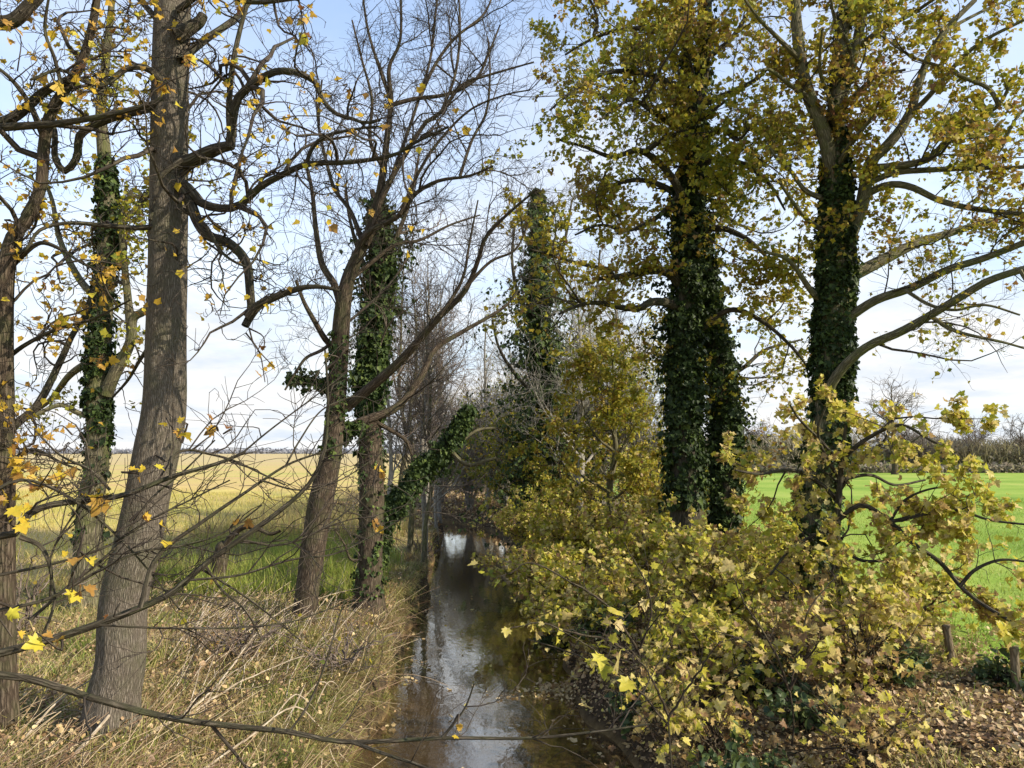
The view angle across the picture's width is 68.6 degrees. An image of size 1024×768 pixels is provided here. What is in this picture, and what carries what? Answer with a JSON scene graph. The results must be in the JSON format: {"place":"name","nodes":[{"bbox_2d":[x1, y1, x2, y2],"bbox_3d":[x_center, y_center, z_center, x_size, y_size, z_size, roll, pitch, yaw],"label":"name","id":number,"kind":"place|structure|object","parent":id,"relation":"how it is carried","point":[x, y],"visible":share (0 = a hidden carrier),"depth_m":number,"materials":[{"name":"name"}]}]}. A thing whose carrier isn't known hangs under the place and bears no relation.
{"place":"outdoors","nodes":[
{"label":"outdoors","id":0,"kind":"place"},
{"bbox_2d":[389,522,576,711],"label":"stream","id":1,"kind":"structure","parent":0,"point":[440,648],"depth_m":13.98,"materials":[{"name":"liquid"}]},
{"bbox_2d":[376,571,606,767],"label":"floating leaves","id":2,"kind":"object","parent":1,"relation":"on","point":[573,740],"visible":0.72,"depth_m":10.44,"materials":[{"name":"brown plant"}]},
{"bbox_2d":[0,0,1023,450],"label":"sky","id":3,"kind":"structure","parent":0,"point":[219,359],"materials":[{"name":"white"}]},
{"bbox_2d":[10,453,1023,767],"bbox_3d":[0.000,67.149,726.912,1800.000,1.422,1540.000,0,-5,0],"label":"ground","id":4,"kind":"structure","parent":0,"point":[508,717],"depth_m":10.73,"materials":[{"name":"green plant"}]},
{"bbox_2d":[25,680,89,737],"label":"dead branch","id":5,"kind":"object","parent":4,"relation":"on","point":[45,715],"visible":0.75,"depth_m":6.84,"materials":[{"name":"brown wood"}]},
{"bbox_2d":[16,527,101,637],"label":"bare bush","id":6,"kind":"object","parent":4,"relation":"on","point":[28,612],"visible":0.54,"depth_m":10.25,"materials":[{"name":"brown plant"}]},
{"bbox_2d":[0,0,208,737],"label":"oak tree","id":7,"kind":"object","parent":4,"relation":"on","point":[19,15],"visible":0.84,"depth_m":6.91,"materials":[{"name":"brown plant"}]},
{"bbox_2d":[5,0,240,613],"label":"ivy clad tree","id":8,"kind":"object","parent":4,"relation":"on","point":[95,411],"visible":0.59,"depth_m":12.38,"materials":[{"name":"green plant"}]},
{"bbox_2d":[105,528,195,581],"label":"bare bush","id":9,"kind":"object","parent":4,"relation":"on","point":[167,553],"visible":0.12,"depth_m":13.78,"materials":[{"name":"brown plant"}]},
{"bbox_2d":[16,487,358,620],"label":"meadow grass","id":10,"kind":"structure","parent":4,"relation":"on","point":[53,523],"depth_m":29.09,"materials":[{"name":"beige plant"}]},
{"bbox_2d":[16,447,418,453],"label":"distant woods","id":11,"kind":"object","parent":4,"relation":"on","point":[223,451],"visible":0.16,"depth_m":507.76,"materials":[{"name":"plant"}]},
{"bbox_2d":[0,521,447,767],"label":"dry grass","id":12,"kind":"structure","parent":4,"relation":"on","point":[411,575],"depth_m":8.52,"materials":[{"name":"beige plant"}]},
{"bbox_2d":[178,560,237,686],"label":"dead branch","id":13,"kind":"object","parent":12,"relation":"on","point":[204,621],"visible":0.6,"depth_m":10.10,"materials":[{"name":"brown wood"}]},
{"bbox_2d":[140,597,321,741],"bbox_3d":[-3.093,3.073,9.025,0.660,0.554,4.874,0,-5,0],"label":"dead branch","id":14,"kind":"object","parent":12,"relation":"on","point":[208,694],"visible":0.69,"depth_m":8.08,"materials":[{"name":"brown wood"}]},
{"bbox_2d":[195,655,303,711],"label":"dead branch","id":15,"kind":"object","parent":12,"relation":"on","point":[208,701],"visible":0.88,"depth_m":7.93,"materials":[{"name":"brown wood"}]},
{"bbox_2d":[246,583,351,632],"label":"dead branch","id":16,"kind":"object","parent":12,"relation":"on","point":[282,611],"visible":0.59,"depth_m":10.51,"materials":[{"name":"brown wood"}]},
{"bbox_2d":[151,580,324,679],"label":"bare bush","id":17,"kind":"object","parent":4,"relation":"on","point":[246,638],"visible":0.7,"depth_m":9.21,"materials":[{"name":"brown plant"}]},
{"bbox_2d":[209,523,284,586],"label":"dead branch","id":18,"kind":"object","parent":4,"relation":"on","point":[221,563],"visible":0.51,"depth_m":13.18,"materials":[{"name":"wood"}]},
{"bbox_2d":[104,520,406,609],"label":"tall grass","id":19,"kind":"structure","parent":4,"relation":"on","point":[263,561],"depth_m":14.36,"materials":[{"name":"green plant"}]},
{"bbox_2d":[0,0,515,746],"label":"oak tree","id":20,"kind":"object","parent":4,"relation":"on","point":[176,200],"visible":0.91,"depth_m":6.95,"materials":[{"name":"grey plant"}]},
{"bbox_2d":[204,706,337,767],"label":"dead branch","id":21,"kind":"object","parent":4,"relation":"on","point":[250,736],"visible":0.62,"depth_m":6.96,"materials":[{"name":"brown wood"}]},
{"bbox_2d":[187,495,418,544],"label":"reeds","id":22,"kind":"object","parent":4,"relation":"on","point":[286,517],"visible":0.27,"depth_m":21.98,"materials":[{"name":"green plant"}]},
{"bbox_2d":[282,594,402,691],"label":"bare bush","id":23,"kind":"object","parent":4,"relation":"on","point":[337,652],"visible":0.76,"depth_m":9.22,"materials":[{"name":"brown plant"}]},
{"bbox_2d":[0,315,700,767],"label":"twiggy shrub","id":24,"kind":"object","parent":4,"relation":"on","point":[98,503],"visible":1,"depth_m":4.51,"materials":[{"name":"brown plant"}]},
{"bbox_2d":[298,106,457,621],"bbox_3d":[-2.320,-0.489,12.853,2.932,9.007,3.338,0,-5,0],"label":"ivy clad tree","id":25,"kind":"object","parent":4,"relation":"on","point":[367,576],"visible":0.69,"depth_m":12.66,"materials":[{"name":"green plant"}]},
{"bbox_2d":[317,235,444,531],"bbox_3d":[-4.014,-0.162,24.918,4.224,10.259,4.338,0,-5,0],"label":"young tree","id":26,"kind":"object","parent":4,"relation":"on","point":[398,377],"visible":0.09,"depth_m":24.96,"materials":[{"name":"grey plant"}]},
{"bbox_2d":[346,250,454,569],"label":"young tree","id":27,"kind":"object","parent":4,"relation":"on","point":[391,468],"visible":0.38,"depth_m":17.50,"materials":[{"name":"grey plant"}]},
{"bbox_2d":[357,253,476,571],"bbox_3d":[-2.207,0.779,18.266,3.678,7.567,3.177,4,-7,-40],"label":"young tree","id":28,"kind":"object","parent":4,"relation":"on","point":[425,529],"visible":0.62,"depth_m":18.27,"materials":[{"name":"brown plant"}]},
{"bbox_2d":[350,247,489,556],"bbox_3d":[-2.412,0.402,19.862,2.677,8.488,4.549,-2,-5,22],"label":"young tree","id":29,"kind":"object","parent":4,"relation":"on","point":[410,540],"visible":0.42,"depth_m":20.04,"materials":[{"name":"brown plant"}]},
{"bbox_2d":[393,519,451,573],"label":"bare bush","id":30,"kind":"object","parent":4,"relation":"on","point":[420,548],"visible":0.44,"depth_m":20.70,"materials":[{"name":"brown plant"}]},
{"bbox_2d":[383,249,469,545],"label":"young tree","id":31,"kind":"object","parent":4,"relation":"on","point":[405,365],"visible":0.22,"depth_m":23.02,"materials":[{"name":"grey plant"}]},
{"bbox_2d":[392,288,462,485],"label":"young tree","id":32,"kind":"object","parent":4,"relation":"on","point":[435,380],"visible":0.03,"depth_m":34.28,"materials":[{"name":"grey plant"}]},
{"bbox_2d":[349,399,509,568],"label":"ivy clad tree","id":33,"kind":"object","parent":4,"relation":"on","point":[458,432],"visible":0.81,"depth_m":13.46,"materials":[{"name":"green plant"}]},
{"bbox_2d":[399,386,482,501],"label":"bare thicket","id":34,"kind":"object","parent":4,"relation":"on","point":[442,493],"visible":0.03,"depth_m":39.52,"materials":[{"name":"grey plant"}]},
{"bbox_2d":[242,0,640,628],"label":"bare tree","id":35,"kind":"object","parent":4,"relation":"on","point":[334,342],"visible":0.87,"depth_m":11.33,"materials":[{"name":"brown plant"}]},
{"bbox_2d":[392,262,492,522],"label":"young tree","id":36,"kind":"object","parent":4,"relation":"on","point":[439,515],"visible":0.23,"depth_m":31.04,"materials":[{"name":"grey plant"}]},
{"bbox_2d":[385,239,505,556],"bbox_3d":[-1.816,0.784,18.967,3.376,8.289,4.461,0,-5,0],"label":"young tree","id":37,"kind":"object","parent":4,"relation":"on","point":[423,503],"visible":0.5,"depth_m":18.80,"materials":[{"name":"grey plant"}]},
{"bbox_2d":[391,251,506,539],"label":"young tree","id":38,"kind":"object","parent":4,"relation":"on","point":[435,500],"visible":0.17,"depth_m":26.72,"materials":[{"name":"grey plant"}]},
{"bbox_2d":[433,378,509,510],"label":"bare thicket","id":39,"kind":"object","parent":4,"relation":"on","point":[469,501],"visible":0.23,"depth_m":36.39,"materials":[{"name":"grey plant"}]},
{"bbox_2d":[437,366,519,499],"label":"bare thicket","id":40,"kind":"object","parent":4,"relation":"on","point":[482,415],"visible":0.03,"depth_m":37.50,"materials":[{"name":"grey plant"}]},
{"bbox_2d":[461,292,518,511],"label":"bare tree","id":41,"kind":"object","parent":4,"relation":"on","point":[485,388],"visible":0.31,"depth_m":36.23,"materials":[{"name":"grey plant"}]},
{"bbox_2d":[458,351,534,523],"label":"scrub","id":42,"kind":"object","parent":4,"relation":"on","point":[498,418],"visible":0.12,"depth_m":29.90,"materials":[{"name":"green plant"}]},
{"bbox_2d":[480,306,532,513],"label":"bare tree","id":43,"kind":"object","parent":4,"relation":"on","point":[512,377],"visible":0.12,"depth_m":33.04,"materials":[{"name":"grey plant"}]},
{"bbox_2d":[450,409,563,536],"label":"hazel tree","id":44,"kind":"object","parent":4,"relation":"on","point":[496,477],"visible":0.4,"depth_m":26.35,"materials":[{"name":"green plant"}]},
{"bbox_2d":[0,489,1023,767],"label":"leaf litter","id":45,"kind":"object","parent":4,"relation":"on","point":[1002,719],"visible":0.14,"depth_m":7.82,"materials":[{"name":"brown plant"}]},
{"bbox_2d":[451,347,575,497],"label":"bare thicket","id":46,"kind":"object","parent":4,"relation":"on","point":[488,420],"visible":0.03,"depth_m":34.29,"materials":[{"name":"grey plant"}]},
{"bbox_2d":[467,484,570,554],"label":"sycamore shrub","id":47,"kind":"object","parent":4,"relation":"on","point":[502,518],"visible":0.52,"depth_m":20.93,"materials":[{"name":"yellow plant"}]},
{"bbox_2d":[470,540,587,602],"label":"sycamore shrub","id":48,"kind":"object","parent":4,"relation":"on","point":[515,561],"visible":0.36,"depth_m":15.57,"materials":[{"name":"yellow plant"}]},
{"bbox_2d":[399,171,662,561],"bbox_3d":[1.744,0.006,26.273,8.274,14.950,10.188,-5,-7,43],"label":"ivy clad tree","id":49,"kind":"object","parent":4,"relation":"on","point":[531,316],"visible":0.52,"depth_m":24.83,"materials":[{"name":"green plant"}]},
{"bbox_2d":[485,466,576,510],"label":"sycamore shrub","id":50,"kind":"object","parent":4,"relation":"on","point":[488,498],"visible":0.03,"depth_m":27.40,"materials":[{"name":"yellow plant"}]},
{"bbox_2d":[478,264,607,452],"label":"bare tree","id":51,"kind":"object","parent":4,"relation":"on","point":[524,380],"visible":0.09,"depth_m":29.03,"materials":[{"name":"grey plant"}]},
{"bbox_2d":[534,632,572,646],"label":"bramble","id":52,"kind":"object","parent":4,"relation":"on","point":[546,639],"visible":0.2,"depth_m":13.67,"materials":[{"name":"green plant"}]},
{"bbox_2d":[492,357,615,502],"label":"scrub","id":53,"kind":"object","parent":4,"relation":"on","point":[565,420],"visible":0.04,"depth_m":28.17,"materials":[{"name":"green plant"}]},
{"bbox_2d":[527,460,605,522],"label":"sycamore shrub","id":54,"kind":"object","parent":4,"relation":"on","point":[543,477],"visible":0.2,"depth_m":23.51,"materials":[{"name":"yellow plant"}]},
{"bbox_2d":[511,554,625,652],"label":"sycamore shrub","id":55,"kind":"object","parent":4,"relation":"on","point":[535,596],"visible":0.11,"depth_m":13.48,"materials":[{"name":"yellow plant"}]},
{"bbox_2d":[501,248,643,512],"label":"bare tree","id":56,"kind":"object","parent":4,"relation":"on","point":[580,410],"visible":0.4,"depth_m":22.95,"materials":[{"name":"grey plant"}]},
{"bbox_2d":[467,525,681,726],"bbox_3d":[0.696,2.847,8.728,2.444,2.477,1.274,0,-5,0],"label":"sycamore sapling","id":57,"kind":"object","parent":4,"relation":"on","point":[634,611],"visible":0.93,"depth_m":8.71,"materials":[{"name":"yellow plant"}]},
{"bbox_2d":[526,478,628,566],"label":"sycamore shrub","id":58,"kind":"object","parent":4,"relation":"on","point":[571,530],"visible":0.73,"depth_m":17.89,"materials":[{"name":"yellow plant"}]},
{"bbox_2d":[519,540,649,650],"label":"sycamore shrub","id":59,"kind":"object","parent":4,"relation":"on","point":[573,575],"visible":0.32,"depth_m":12.02,"materials":[{"name":"yellow plant"}]},
{"bbox_2d":[520,573,659,662],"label":"sycamore shrub","id":60,"kind":"object","parent":4,"relation":"on","point":[605,596],"visible":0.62,"depth_m":11.05,"materials":[{"name":"yellow plant"}]},
{"bbox_2d":[551,258,642,404],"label":"bare tree","id":61,"kind":"object","parent":4,"relation":"on","point":[584,321],"visible":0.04,"depth_m":33.21,"materials":[{"name":"grey plant"}]},
{"bbox_2d":[570,599,637,644],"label":"bramble","id":62,"kind":"object","parent":4,"relation":"on","point":[628,618],"visible":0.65,"depth_m":10.80,"materials":[{"name":"green plant"}]},
{"bbox_2d":[555,314,658,515],"bbox_3d":[3.141,1.092,28.978,5.192,8.140,5.048,2,-5,-19],"label":"scrub","id":63,"kind":"object","parent":4,"relation":"on","point":[597,489],"visible":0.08,"depth_m":28.59,"materials":[{"name":"green plant"}]},
{"bbox_2d":[506,306,708,554],"bbox_3d":[2.528,1.212,18.983,3.890,6.530,4.780,4,-6,-39],"label":"hazel tree","id":64,"kind":"object","parent":4,"relation":"on","point":[591,372],"visible":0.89,"depth_m":18.53,"materials":[{"name":"green plant"}]},
{"bbox_2d":[561,211,665,520],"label":"bare tree","id":65,"kind":"object","parent":4,"relation":"on","point":[616,316],"visible":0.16,"depth_m":27.24,"materials":[{"name":"grey plant"}]},
{"bbox_2d":[564,319,669,526],"bbox_3d":[4.100,1.627,24.818,4.767,8.123,4.425,1,-5,-12],"label":"scrub","id":66,"kind":"object","parent":4,"relation":"on","point":[651,435],"visible":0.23,"depth_m":24.54,"materials":[{"name":"green plant"}]},
{"bbox_2d":[567,492,679,607],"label":"sycamore shrub","id":67,"kind":"object","parent":4,"relation":"on","point":[654,543],"visible":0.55,"depth_m":13.70,"materials":[{"name":"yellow plant"}]},
{"bbox_2d":[593,444,664,520],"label":"sycamore shrub","id":68,"kind":"object","parent":4,"relation":"on","point":[625,496],"visible":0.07,"depth_m":22.00,"materials":[{"name":"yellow plant"}]},
{"bbox_2d":[604,675,670,739],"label":"bramble","id":69,"kind":"object","parent":4,"relation":"on","point":[629,715],"visible":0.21,"depth_m":8.88,"materials":[{"name":"green plant"}]},
{"bbox_2d":[600,481,707,539],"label":"sycamore shrub","id":70,"kind":"object","parent":4,"relation":"on","point":[650,504],"visible":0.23,"depth_m":16.83,"materials":[{"name":"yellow plant"}]},
{"bbox_2d":[557,606,759,767],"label":"sycamore sapling","id":71,"kind":"object","parent":4,"relation":"on","point":[627,682],"visible":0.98,"depth_m":6.41,"materials":[{"name":"yellow plant"}]},
{"bbox_2d":[596,587,767,695],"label":"sycamore shrub","id":72,"kind":"object","parent":4,"relation":"on","point":[688,627],"visible":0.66,"depth_m":9.21,"materials":[{"name":"yellow plant"}]},
{"bbox_2d":[478,0,896,581],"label":"sycamore tree","id":73,"kind":"object","parent":4,"relation":"on","point":[695,324],"visible":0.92,"depth_m":15.15,"materials":[{"name":"green plant"}]},
{"bbox_2d":[608,657,784,767],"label":"sycamore shrub","id":74,"kind":"object","parent":4,"relation":"on","point":[686,718],"visible":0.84,"depth_m":7.25,"materials":[{"name":"yellow plant"}]},
{"bbox_2d":[612,636,795,754],"bbox_3d":[2.068,3.852,8.503,2.126,2.005,1.758,-3,-6,28],"label":"sycamore shrub","id":75,"kind":"object","parent":4,"relation":"on","point":[662,685],"visible":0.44,"depth_m":8.24,"materials":[{"name":"yellow plant"}]},
{"bbox_2d":[634,511,800,648],"bbox_3d":[2.829,2.779,10.601,2.115,2.007,2.023,0,-5,0],"label":"sycamore shrub","id":76,"kind":"object","parent":4,"relation":"on","point":[706,582],"visible":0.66,"depth_m":10.38,"materials":[{"name":"yellow plant"}]},
{"bbox_2d":[678,720,794,767],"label":"bramble","id":77,"kind":"object","parent":4,"relation":"on","point":[735,758],"visible":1,"depth_m":6.66,"materials":[{"name":"green plant"}]},
{"bbox_2d":[661,488,831,613],"bbox_3d":[3.552,2.892,12.171,2.272,2.303,3.114,3,-6,-34],"label":"sycamore shrub","id":78,"kind":"object","parent":4,"relation":"on","point":[734,502],"visible":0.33,"depth_m":11.87,"materials":[{"name":"yellow plant"}]},
{"bbox_2d":[673,591,820,712],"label":"sycamore shrub","id":79,"kind":"object","parent":4,"relation":"on","point":[745,676],"visible":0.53,"depth_m":8.73,"materials":[{"name":"yellow plant"}]},
{"bbox_2d":[749,415,789,463],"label":"bare tree","id":80,"kind":"object","parent":4,"relation":"on","point":[759,433],"visible":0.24,"depth_m":92.19,"materials":[{"name":"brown plant"}]},
{"bbox_2d":[731,651,811,704],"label":"bramble","id":81,"kind":"object","parent":4,"relation":"on","point":[763,676],"visible":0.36,"depth_m":8.53,"materials":[{"name":"green plant"}]},
{"bbox_2d":[692,549,853,746],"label":"sycamore sapling","id":82,"kind":"object","parent":4,"relation":"on","point":[817,652],"visible":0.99,"depth_m":7.27,"materials":[{"name":"yellow plant"}]},
{"bbox_2d":[737,502,845,583],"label":"sycamore shrub","id":83,"kind":"object","parent":4,"relation":"on","point":[778,544],"visible":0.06,"depth_m":14.39,"materials":[{"name":"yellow plant"}]},
{"bbox_2d":[757,680,859,737],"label":"bramble","id":84,"kind":"object","parent":4,"relation":"on","point":[806,716],"visible":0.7,"depth_m":7.57,"materials":[{"name":"green plant"}]},
{"bbox_2d":[637,544,1023,767],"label":"bank grass","id":85,"kind":"structure","parent":4,"relation":"on","point":[960,762],"depth_m":7.45,"materials":[{"name":"brown plant"}]},
{"bbox_2d":[687,0,1023,603],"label":"sycamore tree","id":86,"kind":"object","parent":4,"relation":"on","point":[839,271],"visible":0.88,"depth_m":12.80,"materials":[{"name":"green plant"}]},
{"bbox_2d":[757,499,955,675],"bbox_3d":[4.193,2.552,9.407,2.048,2.154,2.042,-5,-7,43],"label":"sycamore shrub","id":87,"kind":"object","parent":4,"relation":"on","point":[843,582],"visible":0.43,"depth_m":9.26,"materials":[{"name":"yellow plant"}]},
{"bbox_2d":[766,560,959,715],"bbox_3d":[3.699,2.779,8.109,1.647,1.785,1.695,0,-5,0],"label":"sycamore shrub","id":88,"kind":"object","parent":4,"relation":"on","point":[851,667],"visible":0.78,"depth_m":7.90,"materials":[{"name":"yellow plant"}]},
{"bbox_2d":[705,460,1023,472],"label":"hedgerow","id":89,"kind":"object","parent":4,"relation":"on","point":[999,468],"visible":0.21,"depth_m":84.91,"materials":[{"name":"green plant"}]},
{"bbox_2d":[706,416,1023,467],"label":"woodland","id":90,"kind":"object","parent":4,"relation":"on","point":[999,445],"visible":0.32,"depth_m":88.71,"materials":[{"name":"plant"}]},
{"bbox_2d":[711,374,1023,677],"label":"sycamore sapling","id":91,"kind":"object","parent":4,"relation":"on","point":[932,514],"visible":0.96,"depth_m":9.81,"materials":[{"name":"yellow plant"}]},
{"bbox_2d":[778,651,981,767],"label":"sycamore shrub","id":92,"kind":"object","parent":4,"relation":"on","point":[871,744],"visible":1,"depth_m":6.59,"materials":[{"name":"yellow plant"}]},
{"bbox_2d":[826,635,933,689],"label":"bramble","id":93,"kind":"object","parent":4,"relation":"on","point":[920,659],"visible":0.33,"depth_m":8.15,"materials":[{"name":"green plant"}]},
{"bbox_2d":[861,367,947,474],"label":"bare tree","id":94,"kind":"object","parent":4,"relation":"on","point":[894,470],"visible":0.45,"depth_m":79.60,"materials":[{"name":"brown plant"}]},
{"bbox_2d":[887,425,927,461],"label":"bare tree","id":95,"kind":"object","parent":4,"relation":"on","point":[911,436],"visible":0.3,"depth_m":89.30,"materials":[{"name":"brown plant"}]},
{"bbox_2d":[875,540,986,633],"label":"sycamore shrub","id":96,"kind":"object","parent":4,"relation":"on","point":[940,584],"visible":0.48,"depth_m":10.27,"materials":[{"name":"yellow plant"}]},
{"bbox_2d":[942,624,954,661],"bbox_3d":[5.210,3.151,8.930,0.149,0.552,0.095,0,-5,0],"label":"fence post","id":97,"kind":"object","parent":4,"relation":"on","point":[948,639],"visible":0.73,"depth_m":8.90,"materials":[{"name":"brown wood"}]},
{"bbox_2d":[947,424,983,454],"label":"bare tree","id":98,"kind":"object","parent":4,"relation":"on","point":[969,435],"visible":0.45,"depth_m":89.57,"materials":[{"name":"brown plant"}]},
{"bbox_2d":[954,414,1000,453],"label":"bare tree","id":99,"kind":"object","parent":4,"relation":"on","point":[974,425],"visible":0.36,"depth_m":91.64,"materials":[{"name":"brown plant"}]},
{"bbox_2d":[962,643,1023,692],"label":"bramble","id":100,"kind":"object","parent":4,"relation":"on","point":[994,672],"visible":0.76,"depth_m":8.17,"materials":[{"name":"green plant"}]},
{"bbox_2d":[991,406,1023,470],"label":"bare tree","id":101,"kind":"object","parent":4,"relation":"on","point":[1020,438],"visible":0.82,"depth_m":89.73,"materials":[{"name":"brown plant"}]},
{"bbox_2d":[1009,646,1021,691],"bbox_3d":[5.359,3.095,7.978,0.092,0.582,0.091,0,-5,0],"label":"fence post","id":102,"kind":"object","parent":4,"relation":"on","point":[1014,660],"visible":0.8,"depth_m":7.96,"materials":[{"name":"brown wood"}]},
{"bbox_2d":[627,497,1023,718],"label":"pasture grass","id":103,"kind":"structure","parent":0,"point":[986,580],"depth_m":18.57,"materials":[{"name":"green plant"}]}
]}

